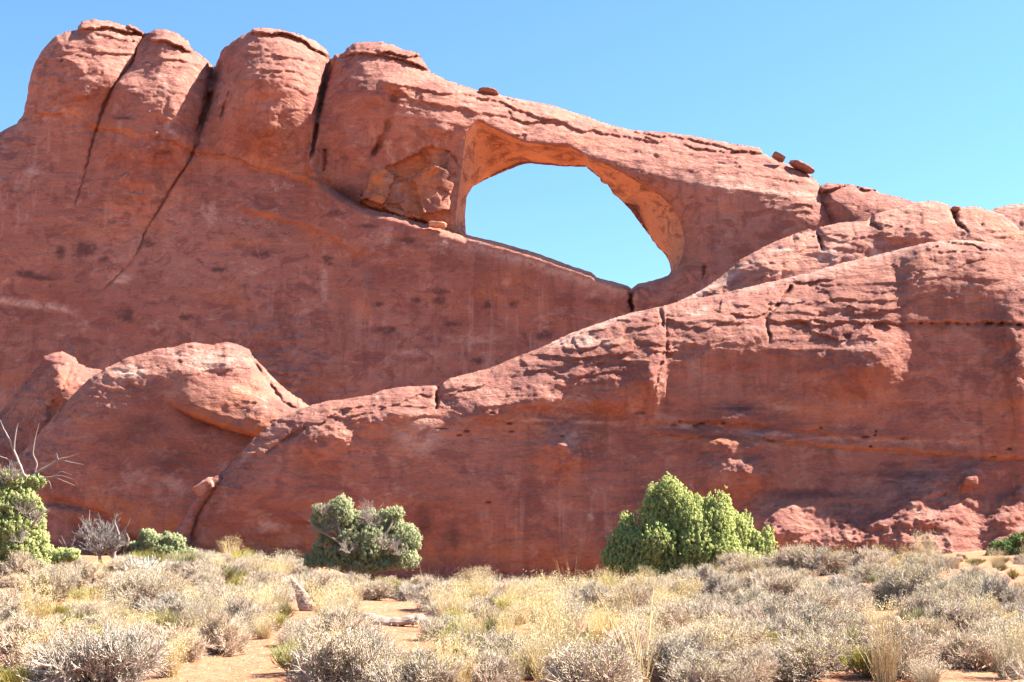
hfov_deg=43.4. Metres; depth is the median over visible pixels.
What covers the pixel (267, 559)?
blackbrush
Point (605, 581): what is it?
ricegrass
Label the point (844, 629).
blackbrush
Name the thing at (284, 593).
winterfat
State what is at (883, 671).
ricegrass
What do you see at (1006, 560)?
snakeweed
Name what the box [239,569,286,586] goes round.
blackbrush
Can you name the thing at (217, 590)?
blackbrush
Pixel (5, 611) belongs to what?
blackbrush
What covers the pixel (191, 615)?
ricegrass
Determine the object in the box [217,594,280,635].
blackbrush
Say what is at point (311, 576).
blackbrush
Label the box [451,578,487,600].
ricegrass
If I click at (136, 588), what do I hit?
blackbrush
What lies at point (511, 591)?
ricegrass
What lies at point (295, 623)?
blackbrush
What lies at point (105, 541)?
dead tree
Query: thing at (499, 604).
snakeweed
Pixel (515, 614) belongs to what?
ricegrass
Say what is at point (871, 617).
ricegrass
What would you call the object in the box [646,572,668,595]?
ricegrass
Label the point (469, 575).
ricegrass
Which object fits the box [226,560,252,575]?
blackbrush
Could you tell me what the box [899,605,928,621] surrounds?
snakeweed
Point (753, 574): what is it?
blackbrush
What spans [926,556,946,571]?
blackbrush
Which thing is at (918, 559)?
blackbrush
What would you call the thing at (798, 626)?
blackbrush
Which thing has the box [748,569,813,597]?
blackbrush
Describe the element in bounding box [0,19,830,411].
rock arch
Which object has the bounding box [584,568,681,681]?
tall grass
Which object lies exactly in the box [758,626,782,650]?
snakeweed
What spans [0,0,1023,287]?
sky
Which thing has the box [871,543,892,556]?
ricegrass
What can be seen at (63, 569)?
blackbrush
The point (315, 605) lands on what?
ricegrass
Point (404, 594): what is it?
blackbrush
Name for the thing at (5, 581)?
blackbrush
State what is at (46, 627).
blackbrush
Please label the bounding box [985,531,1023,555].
desert shrub
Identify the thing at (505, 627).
ricegrass
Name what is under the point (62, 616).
blackbrush
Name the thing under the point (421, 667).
blackbrush
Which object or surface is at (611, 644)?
blackbrush
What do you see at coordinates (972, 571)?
blackbrush
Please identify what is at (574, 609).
ricegrass
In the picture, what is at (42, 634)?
ricegrass
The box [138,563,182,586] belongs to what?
blackbrush
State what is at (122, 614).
snakeweed
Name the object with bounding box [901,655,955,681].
ricegrass
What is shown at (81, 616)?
snakeweed
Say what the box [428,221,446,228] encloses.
boulder
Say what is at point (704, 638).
blackbrush
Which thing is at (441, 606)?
ricegrass
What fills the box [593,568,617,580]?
ricegrass
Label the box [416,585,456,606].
ricegrass
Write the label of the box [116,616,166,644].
blackbrush
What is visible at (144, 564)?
winterfat
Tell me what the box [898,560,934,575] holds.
blackbrush
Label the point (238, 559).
blackbrush
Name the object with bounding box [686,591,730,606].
blackbrush
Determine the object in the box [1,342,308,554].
rock mound
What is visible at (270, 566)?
ricegrass
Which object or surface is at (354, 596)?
ricegrass
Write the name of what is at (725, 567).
blackbrush
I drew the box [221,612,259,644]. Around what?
ricegrass
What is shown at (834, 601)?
blackbrush
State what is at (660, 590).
ricegrass
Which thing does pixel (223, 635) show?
blackbrush
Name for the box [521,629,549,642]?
snakeweed
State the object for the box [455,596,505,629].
blackbrush
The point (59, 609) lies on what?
snakeweed
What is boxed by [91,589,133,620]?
ricegrass
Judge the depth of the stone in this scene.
55.37 m
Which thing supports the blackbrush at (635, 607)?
on the ground at (236, 666)
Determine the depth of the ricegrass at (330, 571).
38.67 m
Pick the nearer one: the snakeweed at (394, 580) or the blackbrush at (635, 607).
the blackbrush at (635, 607)
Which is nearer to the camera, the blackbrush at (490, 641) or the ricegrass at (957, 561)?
the blackbrush at (490, 641)
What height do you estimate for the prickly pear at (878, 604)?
0.251 m
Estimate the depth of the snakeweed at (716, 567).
41.04 m
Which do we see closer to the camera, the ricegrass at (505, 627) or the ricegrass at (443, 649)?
the ricegrass at (443, 649)
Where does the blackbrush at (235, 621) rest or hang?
on the ground at (236, 666)
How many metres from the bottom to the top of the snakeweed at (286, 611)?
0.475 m
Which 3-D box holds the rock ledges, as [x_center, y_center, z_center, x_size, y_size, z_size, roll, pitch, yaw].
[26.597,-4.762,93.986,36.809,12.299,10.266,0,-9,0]
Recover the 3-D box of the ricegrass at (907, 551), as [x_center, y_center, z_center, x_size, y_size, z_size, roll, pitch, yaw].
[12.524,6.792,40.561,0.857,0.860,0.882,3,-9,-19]
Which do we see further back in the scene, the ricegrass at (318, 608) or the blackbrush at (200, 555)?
the blackbrush at (200, 555)
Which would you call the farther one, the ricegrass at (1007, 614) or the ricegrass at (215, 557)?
the ricegrass at (215, 557)
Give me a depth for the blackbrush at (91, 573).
29.62 m
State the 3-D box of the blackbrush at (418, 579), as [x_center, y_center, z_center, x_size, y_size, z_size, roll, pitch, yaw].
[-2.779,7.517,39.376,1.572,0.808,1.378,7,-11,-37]
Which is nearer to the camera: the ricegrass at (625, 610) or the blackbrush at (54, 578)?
the ricegrass at (625, 610)
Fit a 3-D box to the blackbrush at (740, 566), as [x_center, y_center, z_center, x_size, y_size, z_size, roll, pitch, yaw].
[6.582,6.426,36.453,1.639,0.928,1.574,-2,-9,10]
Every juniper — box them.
[0,420,83,569]
[123,528,196,557]
[303,493,422,574]
[600,471,777,577]
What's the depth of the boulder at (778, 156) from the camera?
111.94 m
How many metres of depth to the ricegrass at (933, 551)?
35.68 m
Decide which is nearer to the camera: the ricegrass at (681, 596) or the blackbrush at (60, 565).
the ricegrass at (681, 596)
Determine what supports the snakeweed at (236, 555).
on the ground at (236, 666)
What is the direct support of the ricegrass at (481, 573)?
on the ground at (236, 666)
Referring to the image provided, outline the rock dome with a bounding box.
[991,203,1023,230]
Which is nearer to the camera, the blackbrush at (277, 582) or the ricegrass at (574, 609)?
the ricegrass at (574, 609)
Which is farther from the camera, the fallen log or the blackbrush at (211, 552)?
the blackbrush at (211, 552)
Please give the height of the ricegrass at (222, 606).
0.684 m
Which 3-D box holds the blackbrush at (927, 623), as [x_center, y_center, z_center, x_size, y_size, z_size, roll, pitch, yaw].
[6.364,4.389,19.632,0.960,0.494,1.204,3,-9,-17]
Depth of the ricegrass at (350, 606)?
20.77 m
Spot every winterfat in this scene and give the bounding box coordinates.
[112,555,170,572]
[272,587,294,598]
[276,573,304,601]
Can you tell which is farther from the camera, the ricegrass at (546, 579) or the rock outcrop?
the rock outcrop
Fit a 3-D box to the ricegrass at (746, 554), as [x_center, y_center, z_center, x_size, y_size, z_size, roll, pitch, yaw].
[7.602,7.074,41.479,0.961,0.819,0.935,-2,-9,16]
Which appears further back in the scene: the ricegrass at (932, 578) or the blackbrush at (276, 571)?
the blackbrush at (276, 571)
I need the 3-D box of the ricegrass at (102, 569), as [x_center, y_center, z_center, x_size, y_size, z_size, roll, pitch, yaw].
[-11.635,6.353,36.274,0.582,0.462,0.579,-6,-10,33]
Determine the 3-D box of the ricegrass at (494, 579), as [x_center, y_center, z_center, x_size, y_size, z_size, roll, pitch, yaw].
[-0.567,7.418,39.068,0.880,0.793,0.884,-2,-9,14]
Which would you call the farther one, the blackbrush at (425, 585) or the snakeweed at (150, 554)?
the snakeweed at (150, 554)
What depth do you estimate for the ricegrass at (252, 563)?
41.33 m
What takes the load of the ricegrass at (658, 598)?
on the ground at (236, 666)
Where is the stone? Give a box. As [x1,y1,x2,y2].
[942,549,952,553]
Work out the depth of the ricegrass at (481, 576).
40.07 m
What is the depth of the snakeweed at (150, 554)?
37.32 m
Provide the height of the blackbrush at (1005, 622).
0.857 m
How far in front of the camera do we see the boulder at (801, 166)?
111.88 m
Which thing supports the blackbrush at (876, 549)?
on the ground at (236, 666)
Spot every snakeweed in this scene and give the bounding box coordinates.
[0,660,41,681]
[34,600,75,622]
[54,605,101,628]
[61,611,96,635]
[65,585,103,602]
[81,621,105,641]
[103,564,120,571]
[111,605,134,620]
[128,547,166,564]
[132,606,192,633]
[161,548,206,566]
[212,560,248,580]
[221,574,248,587]
[228,568,250,580]
[231,547,261,562]
[262,611,293,630]
[267,637,322,673]
[269,599,297,619]
[377,577,405,596]
[435,626,491,642]
[439,600,475,621]
[444,615,478,632]
[446,625,482,660]
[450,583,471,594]
[479,609,508,635]
[491,593,544,610]
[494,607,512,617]
[495,613,520,627]
[514,643,543,677]
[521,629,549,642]
[581,629,605,645]
[598,570,622,587]
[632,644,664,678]
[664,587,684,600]
[698,563,721,570]
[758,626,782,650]
[836,619,869,648]
[836,642,890,677]
[863,572,884,584]
[889,553,903,560]
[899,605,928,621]
[962,557,987,565]
[988,555,1012,563]
[994,562,1007,570]
[1005,568,1021,578]
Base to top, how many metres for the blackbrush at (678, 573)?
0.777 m
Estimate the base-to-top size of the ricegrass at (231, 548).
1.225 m
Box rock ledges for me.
[675,201,1023,302]
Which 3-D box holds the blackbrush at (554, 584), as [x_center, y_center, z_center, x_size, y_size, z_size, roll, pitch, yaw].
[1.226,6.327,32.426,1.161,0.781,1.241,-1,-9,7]
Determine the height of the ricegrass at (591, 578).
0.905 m
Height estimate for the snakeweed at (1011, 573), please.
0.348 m
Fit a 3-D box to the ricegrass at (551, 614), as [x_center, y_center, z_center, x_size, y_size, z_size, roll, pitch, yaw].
[0.452,3.510,15.973,0.880,1.084,0.876,-7,-11,40]
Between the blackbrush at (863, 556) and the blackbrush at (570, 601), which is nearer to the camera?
the blackbrush at (570, 601)
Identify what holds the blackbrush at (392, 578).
on the ground at (236, 666)
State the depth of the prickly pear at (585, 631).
19.70 m
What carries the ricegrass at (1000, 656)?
on the ground at (236, 666)
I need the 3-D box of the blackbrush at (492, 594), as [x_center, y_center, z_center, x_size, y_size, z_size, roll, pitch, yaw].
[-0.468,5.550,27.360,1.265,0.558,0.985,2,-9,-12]
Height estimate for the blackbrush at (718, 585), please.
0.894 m
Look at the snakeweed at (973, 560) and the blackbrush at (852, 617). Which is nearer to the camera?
the blackbrush at (852, 617)
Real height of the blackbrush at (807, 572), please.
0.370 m
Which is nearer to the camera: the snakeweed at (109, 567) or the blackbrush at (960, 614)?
the blackbrush at (960, 614)
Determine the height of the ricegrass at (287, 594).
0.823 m
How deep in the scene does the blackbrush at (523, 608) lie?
24.38 m
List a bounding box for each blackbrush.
[0,549,48,578]
[0,572,25,587]
[0,585,27,603]
[0,585,31,612]
[0,595,28,623]
[0,608,83,672]
[0,616,83,653]
[11,573,28,590]
[11,615,175,681]
[12,639,104,680]
[18,592,51,606]
[20,562,81,603]
[31,565,81,578]
[38,561,81,573]
[45,607,94,629]
[51,598,103,613]
[62,612,132,642]
[70,555,91,568]
[70,560,116,591]
[83,576,115,597]
[102,566,196,614]
[105,553,143,572]
[109,569,143,581]
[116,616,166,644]
[134,587,217,626]
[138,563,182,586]
[145,620,216,660]
[156,557,190,577]
[175,585,229,606]
[177,557,223,583]
[185,571,227,589]
[186,584,211,593]
[188,613,251,637]
[189,548,224,563]
[194,608,256,656]
[200,586,233,598]
[203,549,225,561]
[208,550,233,563]
[217,580,281,616]
[217,582,242,591]
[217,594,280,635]
[224,556,259,568]
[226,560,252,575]
[235,580,285,599]
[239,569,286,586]
[256,555,293,567]
[258,567,287,579]
[266,579,292,600]
[273,555,303,562]
[273,566,291,578]
[274,613,325,647]
[275,613,411,681]
[285,557,322,575]
[286,569,320,592]
[300,603,386,640]
[307,570,354,600]
[310,569,343,576]
[311,605,349,619]
[315,623,407,650]
[340,570,370,581]
[349,576,396,600]
[353,643,472,681]
[374,575,406,583]
[376,640,434,663]
[392,579,422,601]
[397,573,425,586]
[410,574,465,611]
[411,609,484,641]
[421,597,471,620]
[440,625,475,655]
[449,644,527,681]
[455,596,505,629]
[455,622,563,665]
[467,589,508,610]
[488,572,524,597]
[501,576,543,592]
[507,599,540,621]
[513,631,595,678]
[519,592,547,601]
[519,633,589,648]
[533,598,585,621]
[533,633,650,681]
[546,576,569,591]
[556,577,614,613]
[583,639,637,667]
[585,613,663,658]
[591,603,678,631]
[597,576,665,614]
[615,596,698,638]
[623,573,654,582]
[633,632,725,681]
[643,575,673,586]
[653,593,716,607]
[658,575,706,594]
[660,648,762,681]
[663,624,751,666]
[664,613,776,648]
[668,569,689,581]
[674,594,743,627]
[676,561,723,587]
[679,617,757,663]
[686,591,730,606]
[697,569,750,600]
[714,550,757,567]
[715,642,787,681]
[716,574,749,590]
[718,560,732,574]
[721,552,769,581]
[721,582,798,619]
[727,588,811,626]
[728,617,776,635]
[743,563,799,587]
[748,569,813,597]
[750,615,776,627]
[750,629,866,681]
[755,553,778,569]
[756,596,854,642]
[763,541,821,571]
[767,614,860,673]
[787,584,816,599]
[789,580,855,609]
[796,567,818,577]
[801,543,857,574]
[801,575,826,585]
[801,590,873,617]
[816,569,869,592]
[827,606,874,630]
[829,582,877,610]
[829,625,873,637]
[830,579,875,615]
[841,547,897,576]
[845,561,887,580]
[845,608,897,636]
[846,615,948,681]
[864,542,891,560]
[864,576,883,600]
[872,555,949,605]
[890,587,954,619]
[895,550,941,571]
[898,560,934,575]
[903,613,960,643]
[904,576,981,611]
[921,596,996,633]
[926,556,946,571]
[928,623,1021,671]
[934,553,955,568]
[944,562,1002,602]
[947,565,1010,581]
[965,613,1018,635]
[967,572,1023,613]
[980,597,1023,657]
[987,601,1023,618]
[995,648,1023,681]
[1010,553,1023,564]
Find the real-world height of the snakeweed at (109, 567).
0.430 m
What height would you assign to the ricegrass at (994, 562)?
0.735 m
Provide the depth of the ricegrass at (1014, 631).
16.59 m
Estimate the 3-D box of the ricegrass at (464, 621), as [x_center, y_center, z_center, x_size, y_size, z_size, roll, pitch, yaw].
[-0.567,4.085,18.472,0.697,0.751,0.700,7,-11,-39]
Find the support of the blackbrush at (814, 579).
on the ground at (236, 666)
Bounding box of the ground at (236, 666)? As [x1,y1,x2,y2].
[0,550,1023,681]
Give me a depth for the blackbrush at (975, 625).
19.33 m
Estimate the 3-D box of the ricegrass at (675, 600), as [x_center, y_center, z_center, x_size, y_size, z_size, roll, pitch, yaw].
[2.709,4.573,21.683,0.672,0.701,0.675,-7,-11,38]
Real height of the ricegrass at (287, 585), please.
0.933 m
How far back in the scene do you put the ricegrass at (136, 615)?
22.19 m
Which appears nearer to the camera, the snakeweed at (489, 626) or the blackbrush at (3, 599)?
the snakeweed at (489, 626)
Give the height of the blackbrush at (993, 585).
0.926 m
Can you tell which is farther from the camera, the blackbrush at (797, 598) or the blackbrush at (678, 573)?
the blackbrush at (678, 573)
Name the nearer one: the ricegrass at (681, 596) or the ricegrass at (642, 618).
the ricegrass at (642, 618)
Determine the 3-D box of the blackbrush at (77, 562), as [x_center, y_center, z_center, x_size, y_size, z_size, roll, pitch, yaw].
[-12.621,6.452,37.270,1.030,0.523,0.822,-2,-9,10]
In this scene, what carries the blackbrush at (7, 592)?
on the ground at (236, 666)
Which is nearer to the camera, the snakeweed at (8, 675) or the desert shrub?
the snakeweed at (8, 675)
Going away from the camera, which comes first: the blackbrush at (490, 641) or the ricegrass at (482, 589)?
the blackbrush at (490, 641)
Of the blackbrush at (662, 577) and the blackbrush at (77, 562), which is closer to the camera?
the blackbrush at (662, 577)
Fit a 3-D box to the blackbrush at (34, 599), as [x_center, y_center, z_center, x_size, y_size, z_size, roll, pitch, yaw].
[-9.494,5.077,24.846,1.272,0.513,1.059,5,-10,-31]
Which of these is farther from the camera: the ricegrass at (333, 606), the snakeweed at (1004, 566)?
the snakeweed at (1004, 566)
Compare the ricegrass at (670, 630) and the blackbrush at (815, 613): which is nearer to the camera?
the ricegrass at (670, 630)
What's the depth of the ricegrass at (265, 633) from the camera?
20.51 m
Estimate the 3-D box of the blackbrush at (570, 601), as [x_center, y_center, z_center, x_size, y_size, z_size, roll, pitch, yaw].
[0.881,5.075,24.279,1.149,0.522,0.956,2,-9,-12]
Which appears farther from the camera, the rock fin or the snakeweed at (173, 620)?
the rock fin
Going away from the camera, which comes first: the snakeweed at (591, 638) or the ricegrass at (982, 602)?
the snakeweed at (591, 638)
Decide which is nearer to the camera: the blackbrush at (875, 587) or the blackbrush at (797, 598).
the blackbrush at (797, 598)
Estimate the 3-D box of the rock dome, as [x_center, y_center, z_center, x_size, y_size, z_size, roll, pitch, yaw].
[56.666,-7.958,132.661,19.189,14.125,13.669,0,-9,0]
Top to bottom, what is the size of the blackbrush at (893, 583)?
1.189 m
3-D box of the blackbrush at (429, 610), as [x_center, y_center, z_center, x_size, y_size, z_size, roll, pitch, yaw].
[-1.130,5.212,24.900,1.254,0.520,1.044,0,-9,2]
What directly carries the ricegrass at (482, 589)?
on the ground at (236, 666)
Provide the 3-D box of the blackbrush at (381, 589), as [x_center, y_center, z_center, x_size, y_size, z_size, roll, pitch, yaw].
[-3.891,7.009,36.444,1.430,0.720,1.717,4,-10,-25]
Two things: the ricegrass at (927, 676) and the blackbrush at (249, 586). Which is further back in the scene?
the blackbrush at (249, 586)
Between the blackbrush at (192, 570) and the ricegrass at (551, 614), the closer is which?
the ricegrass at (551, 614)
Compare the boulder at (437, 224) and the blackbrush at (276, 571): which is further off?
the boulder at (437, 224)
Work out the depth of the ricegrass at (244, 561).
40.58 m
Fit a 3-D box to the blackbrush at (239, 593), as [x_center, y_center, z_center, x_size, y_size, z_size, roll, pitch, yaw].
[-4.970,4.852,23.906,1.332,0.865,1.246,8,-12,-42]
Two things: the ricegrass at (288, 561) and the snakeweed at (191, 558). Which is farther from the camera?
the ricegrass at (288, 561)
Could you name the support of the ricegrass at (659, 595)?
on the ground at (236, 666)
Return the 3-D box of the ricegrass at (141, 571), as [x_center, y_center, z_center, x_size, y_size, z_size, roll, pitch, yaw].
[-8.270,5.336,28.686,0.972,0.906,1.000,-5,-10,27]
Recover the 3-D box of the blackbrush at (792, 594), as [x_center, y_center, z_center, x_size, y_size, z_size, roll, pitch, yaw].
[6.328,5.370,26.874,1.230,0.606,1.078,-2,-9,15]
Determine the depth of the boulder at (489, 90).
113.54 m
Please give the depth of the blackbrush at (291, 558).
47.31 m
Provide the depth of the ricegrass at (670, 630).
16.02 m
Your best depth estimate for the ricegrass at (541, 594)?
22.08 m
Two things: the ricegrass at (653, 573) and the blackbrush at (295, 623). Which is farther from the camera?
the ricegrass at (653, 573)
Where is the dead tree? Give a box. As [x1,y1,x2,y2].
[59,510,132,562]
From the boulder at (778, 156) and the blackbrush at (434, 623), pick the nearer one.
the blackbrush at (434, 623)
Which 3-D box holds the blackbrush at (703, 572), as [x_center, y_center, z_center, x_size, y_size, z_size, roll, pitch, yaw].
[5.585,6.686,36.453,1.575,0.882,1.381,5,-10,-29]
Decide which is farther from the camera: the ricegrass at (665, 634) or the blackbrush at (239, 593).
the blackbrush at (239, 593)
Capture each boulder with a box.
[192,477,215,496]
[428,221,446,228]
[478,87,498,94]
[772,151,785,162]
[789,160,814,173]
[951,206,960,212]
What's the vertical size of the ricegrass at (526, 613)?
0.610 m
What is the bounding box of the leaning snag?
[290,578,313,610]
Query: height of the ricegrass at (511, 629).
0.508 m
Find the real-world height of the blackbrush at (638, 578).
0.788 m
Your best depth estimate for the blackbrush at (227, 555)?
43.24 m
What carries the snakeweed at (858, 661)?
on the ground at (236, 666)
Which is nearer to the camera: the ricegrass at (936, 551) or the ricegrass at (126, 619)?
the ricegrass at (126, 619)
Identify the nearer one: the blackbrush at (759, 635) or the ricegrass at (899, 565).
the blackbrush at (759, 635)
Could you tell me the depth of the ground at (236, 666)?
17.39 m
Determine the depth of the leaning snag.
28.84 m
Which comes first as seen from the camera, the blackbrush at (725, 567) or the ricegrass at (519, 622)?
the ricegrass at (519, 622)
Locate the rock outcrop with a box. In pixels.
[0,351,101,467]
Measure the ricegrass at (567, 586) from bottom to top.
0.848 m
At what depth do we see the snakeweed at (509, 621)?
22.39 m
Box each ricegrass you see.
[5,610,102,673]
[6,568,66,623]
[62,593,90,604]
[72,579,113,613]
[82,605,164,638]
[89,559,106,570]
[90,590,146,625]
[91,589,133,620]
[118,609,170,629]
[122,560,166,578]
[127,610,141,625]
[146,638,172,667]
[148,637,194,677]
[161,623,204,662]
[173,577,237,629]
[177,612,207,635]
[179,585,208,602]
[188,560,224,583]
[203,552,224,563]
[211,591,247,610]
[217,536,242,557]
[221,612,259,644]
[231,577,267,595]
[235,582,274,613]
[239,550,270,574]
[239,553,253,569]
[246,609,280,638]
[247,556,289,574]
[257,594,284,616]
[258,574,301,605]
[269,579,297,608]
[270,548,301,571]
[273,562,292,576]
[273,621,322,646]
[294,573,322,595]
[297,576,357,616]
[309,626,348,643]
[314,596,337,613]
[319,566,341,578]
[320,588,360,616]
[325,577,358,606]
[330,595,363,618]
[333,572,374,602]
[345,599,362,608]
[346,584,363,602]
[404,618,478,659]
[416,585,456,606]
[423,643,451,658]
[424,579,468,619]
[425,633,496,681]
[437,583,497,608]
[449,601,493,635]
[451,566,478,586]
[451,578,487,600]
[452,579,481,598]
[467,566,498,580]
[468,574,497,598]
[472,564,491,584]
[480,574,504,588]
[484,604,529,631]
[486,634,545,681]
[489,621,517,638]
[491,609,517,636]
[498,592,526,612]
[499,581,529,598]
[500,612,595,681]
[501,576,533,596]
[503,606,534,625]
[504,593,536,623]
[507,583,581,640]
[513,604,608,681]
[520,569,577,626]
[520,575,543,593]
[531,574,554,591]
[536,573,561,585]
[538,572,596,603]
[548,588,597,640]
[550,589,579,601]
[577,569,611,585]
[581,604,627,645]
[581,607,601,625]
[583,592,638,633]
[583,604,612,634]
[591,566,625,590]
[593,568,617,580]
[602,571,646,613]
[609,600,630,614]
[612,603,667,638]
[616,572,650,589]
[622,611,661,635]
[625,617,687,646]
[631,564,657,579]
[643,592,674,608]
[645,622,687,648]
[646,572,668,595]
[650,588,673,602]
[650,590,684,605]
[653,581,674,598]
[653,594,695,607]
[661,588,698,609]
[674,571,708,598]
[678,609,742,629]
[721,570,748,589]
[737,548,760,559]
[799,575,832,593]
[833,545,855,556]
[838,569,857,581]
[839,594,923,681]
[845,594,909,634]
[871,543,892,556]
[885,552,922,576]
[896,544,917,558]
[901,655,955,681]
[907,530,942,556]
[909,554,933,565]
[911,567,967,587]
[912,546,943,565]
[929,545,945,558]
[944,550,969,568]
[944,571,981,594]
[956,589,1002,618]
[968,568,1009,593]
[968,611,1023,679]
[983,596,1004,611]
[986,547,1006,567]
[993,609,1020,619]
[999,619,1023,645]
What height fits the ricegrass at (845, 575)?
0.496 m
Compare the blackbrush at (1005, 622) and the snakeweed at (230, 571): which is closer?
the blackbrush at (1005, 622)
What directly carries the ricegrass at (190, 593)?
on the ground at (236, 666)
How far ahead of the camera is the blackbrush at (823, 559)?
35.26 m
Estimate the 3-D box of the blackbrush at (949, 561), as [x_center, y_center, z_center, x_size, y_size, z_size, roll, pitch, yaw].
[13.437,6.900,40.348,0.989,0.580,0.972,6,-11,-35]
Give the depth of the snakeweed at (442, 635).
18.39 m
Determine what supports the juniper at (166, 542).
on the ground at (236, 666)
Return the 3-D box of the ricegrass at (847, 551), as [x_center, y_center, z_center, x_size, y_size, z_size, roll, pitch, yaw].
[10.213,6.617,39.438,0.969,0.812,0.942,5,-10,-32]
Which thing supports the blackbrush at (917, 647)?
on the ground at (236, 666)
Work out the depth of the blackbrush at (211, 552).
41.25 m
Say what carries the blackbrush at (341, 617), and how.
on the ground at (236, 666)
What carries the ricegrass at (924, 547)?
on the ground at (236, 666)
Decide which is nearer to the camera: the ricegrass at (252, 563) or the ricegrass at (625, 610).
the ricegrass at (625, 610)
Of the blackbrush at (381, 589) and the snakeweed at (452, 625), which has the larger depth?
the blackbrush at (381, 589)
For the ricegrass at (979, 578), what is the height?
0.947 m
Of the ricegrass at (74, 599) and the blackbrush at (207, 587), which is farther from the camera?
the blackbrush at (207, 587)
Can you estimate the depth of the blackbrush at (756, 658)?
14.14 m
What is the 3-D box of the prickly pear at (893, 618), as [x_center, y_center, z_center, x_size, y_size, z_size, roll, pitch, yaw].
[6.432,4.800,21.780,0.332,0.316,0.660,-3,-9,18]
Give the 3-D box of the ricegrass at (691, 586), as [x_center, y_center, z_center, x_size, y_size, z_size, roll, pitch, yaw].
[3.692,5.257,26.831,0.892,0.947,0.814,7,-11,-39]
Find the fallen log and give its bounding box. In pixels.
[363,613,425,626]
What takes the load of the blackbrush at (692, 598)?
on the ground at (236, 666)
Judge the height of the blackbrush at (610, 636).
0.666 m
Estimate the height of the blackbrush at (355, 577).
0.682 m
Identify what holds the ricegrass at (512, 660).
on the ground at (236, 666)
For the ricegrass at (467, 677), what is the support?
on the ground at (236, 666)
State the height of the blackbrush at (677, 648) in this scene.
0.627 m
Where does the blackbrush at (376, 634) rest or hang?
on the ground at (236, 666)
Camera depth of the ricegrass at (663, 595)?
25.28 m
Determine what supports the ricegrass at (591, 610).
on the ground at (236, 666)
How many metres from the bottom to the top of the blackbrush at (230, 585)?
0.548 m
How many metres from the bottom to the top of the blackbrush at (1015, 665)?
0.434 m
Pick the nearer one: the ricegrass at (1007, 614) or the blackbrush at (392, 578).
the ricegrass at (1007, 614)
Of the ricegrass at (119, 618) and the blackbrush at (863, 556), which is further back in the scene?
the blackbrush at (863, 556)
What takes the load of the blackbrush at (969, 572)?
on the ground at (236, 666)
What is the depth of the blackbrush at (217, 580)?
32.17 m
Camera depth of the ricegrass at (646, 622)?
17.05 m
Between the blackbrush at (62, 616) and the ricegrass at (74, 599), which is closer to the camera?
the blackbrush at (62, 616)
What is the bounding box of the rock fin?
[190,240,1023,585]
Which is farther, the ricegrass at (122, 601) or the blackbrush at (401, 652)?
the ricegrass at (122, 601)
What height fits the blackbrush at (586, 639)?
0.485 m
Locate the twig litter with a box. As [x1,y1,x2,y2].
[0,565,1022,681]
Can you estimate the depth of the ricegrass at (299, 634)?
17.69 m
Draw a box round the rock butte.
[820,183,915,224]
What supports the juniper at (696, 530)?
on the ground at (236, 666)
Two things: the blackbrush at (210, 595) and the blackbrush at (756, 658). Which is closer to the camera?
the blackbrush at (756, 658)
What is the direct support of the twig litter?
on the ground at (236, 666)
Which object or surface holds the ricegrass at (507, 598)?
on the ground at (236, 666)
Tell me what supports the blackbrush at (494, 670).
on the ground at (236, 666)
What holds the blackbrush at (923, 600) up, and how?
on the ground at (236, 666)
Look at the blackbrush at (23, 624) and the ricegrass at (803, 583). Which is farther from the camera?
the ricegrass at (803, 583)
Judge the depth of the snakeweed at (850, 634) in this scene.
17.17 m
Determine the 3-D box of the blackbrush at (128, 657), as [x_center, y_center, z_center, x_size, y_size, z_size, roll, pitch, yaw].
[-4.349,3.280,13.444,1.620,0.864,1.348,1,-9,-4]
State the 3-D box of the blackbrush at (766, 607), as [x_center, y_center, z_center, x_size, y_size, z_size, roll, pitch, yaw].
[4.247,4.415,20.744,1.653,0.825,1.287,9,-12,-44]
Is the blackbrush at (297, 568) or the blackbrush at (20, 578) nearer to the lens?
the blackbrush at (20, 578)
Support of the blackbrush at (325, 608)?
on the ground at (236, 666)
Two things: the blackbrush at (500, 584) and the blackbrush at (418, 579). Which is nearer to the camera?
the blackbrush at (500, 584)
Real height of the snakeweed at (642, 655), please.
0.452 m
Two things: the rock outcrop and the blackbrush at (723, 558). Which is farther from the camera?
the rock outcrop
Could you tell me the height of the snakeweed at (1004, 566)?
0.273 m
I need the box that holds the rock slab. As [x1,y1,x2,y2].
[174,474,222,547]
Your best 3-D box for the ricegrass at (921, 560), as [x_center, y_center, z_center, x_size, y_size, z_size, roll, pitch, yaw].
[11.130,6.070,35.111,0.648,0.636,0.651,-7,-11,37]
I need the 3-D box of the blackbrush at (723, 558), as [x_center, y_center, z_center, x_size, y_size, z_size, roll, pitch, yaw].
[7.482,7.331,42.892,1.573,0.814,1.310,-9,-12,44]

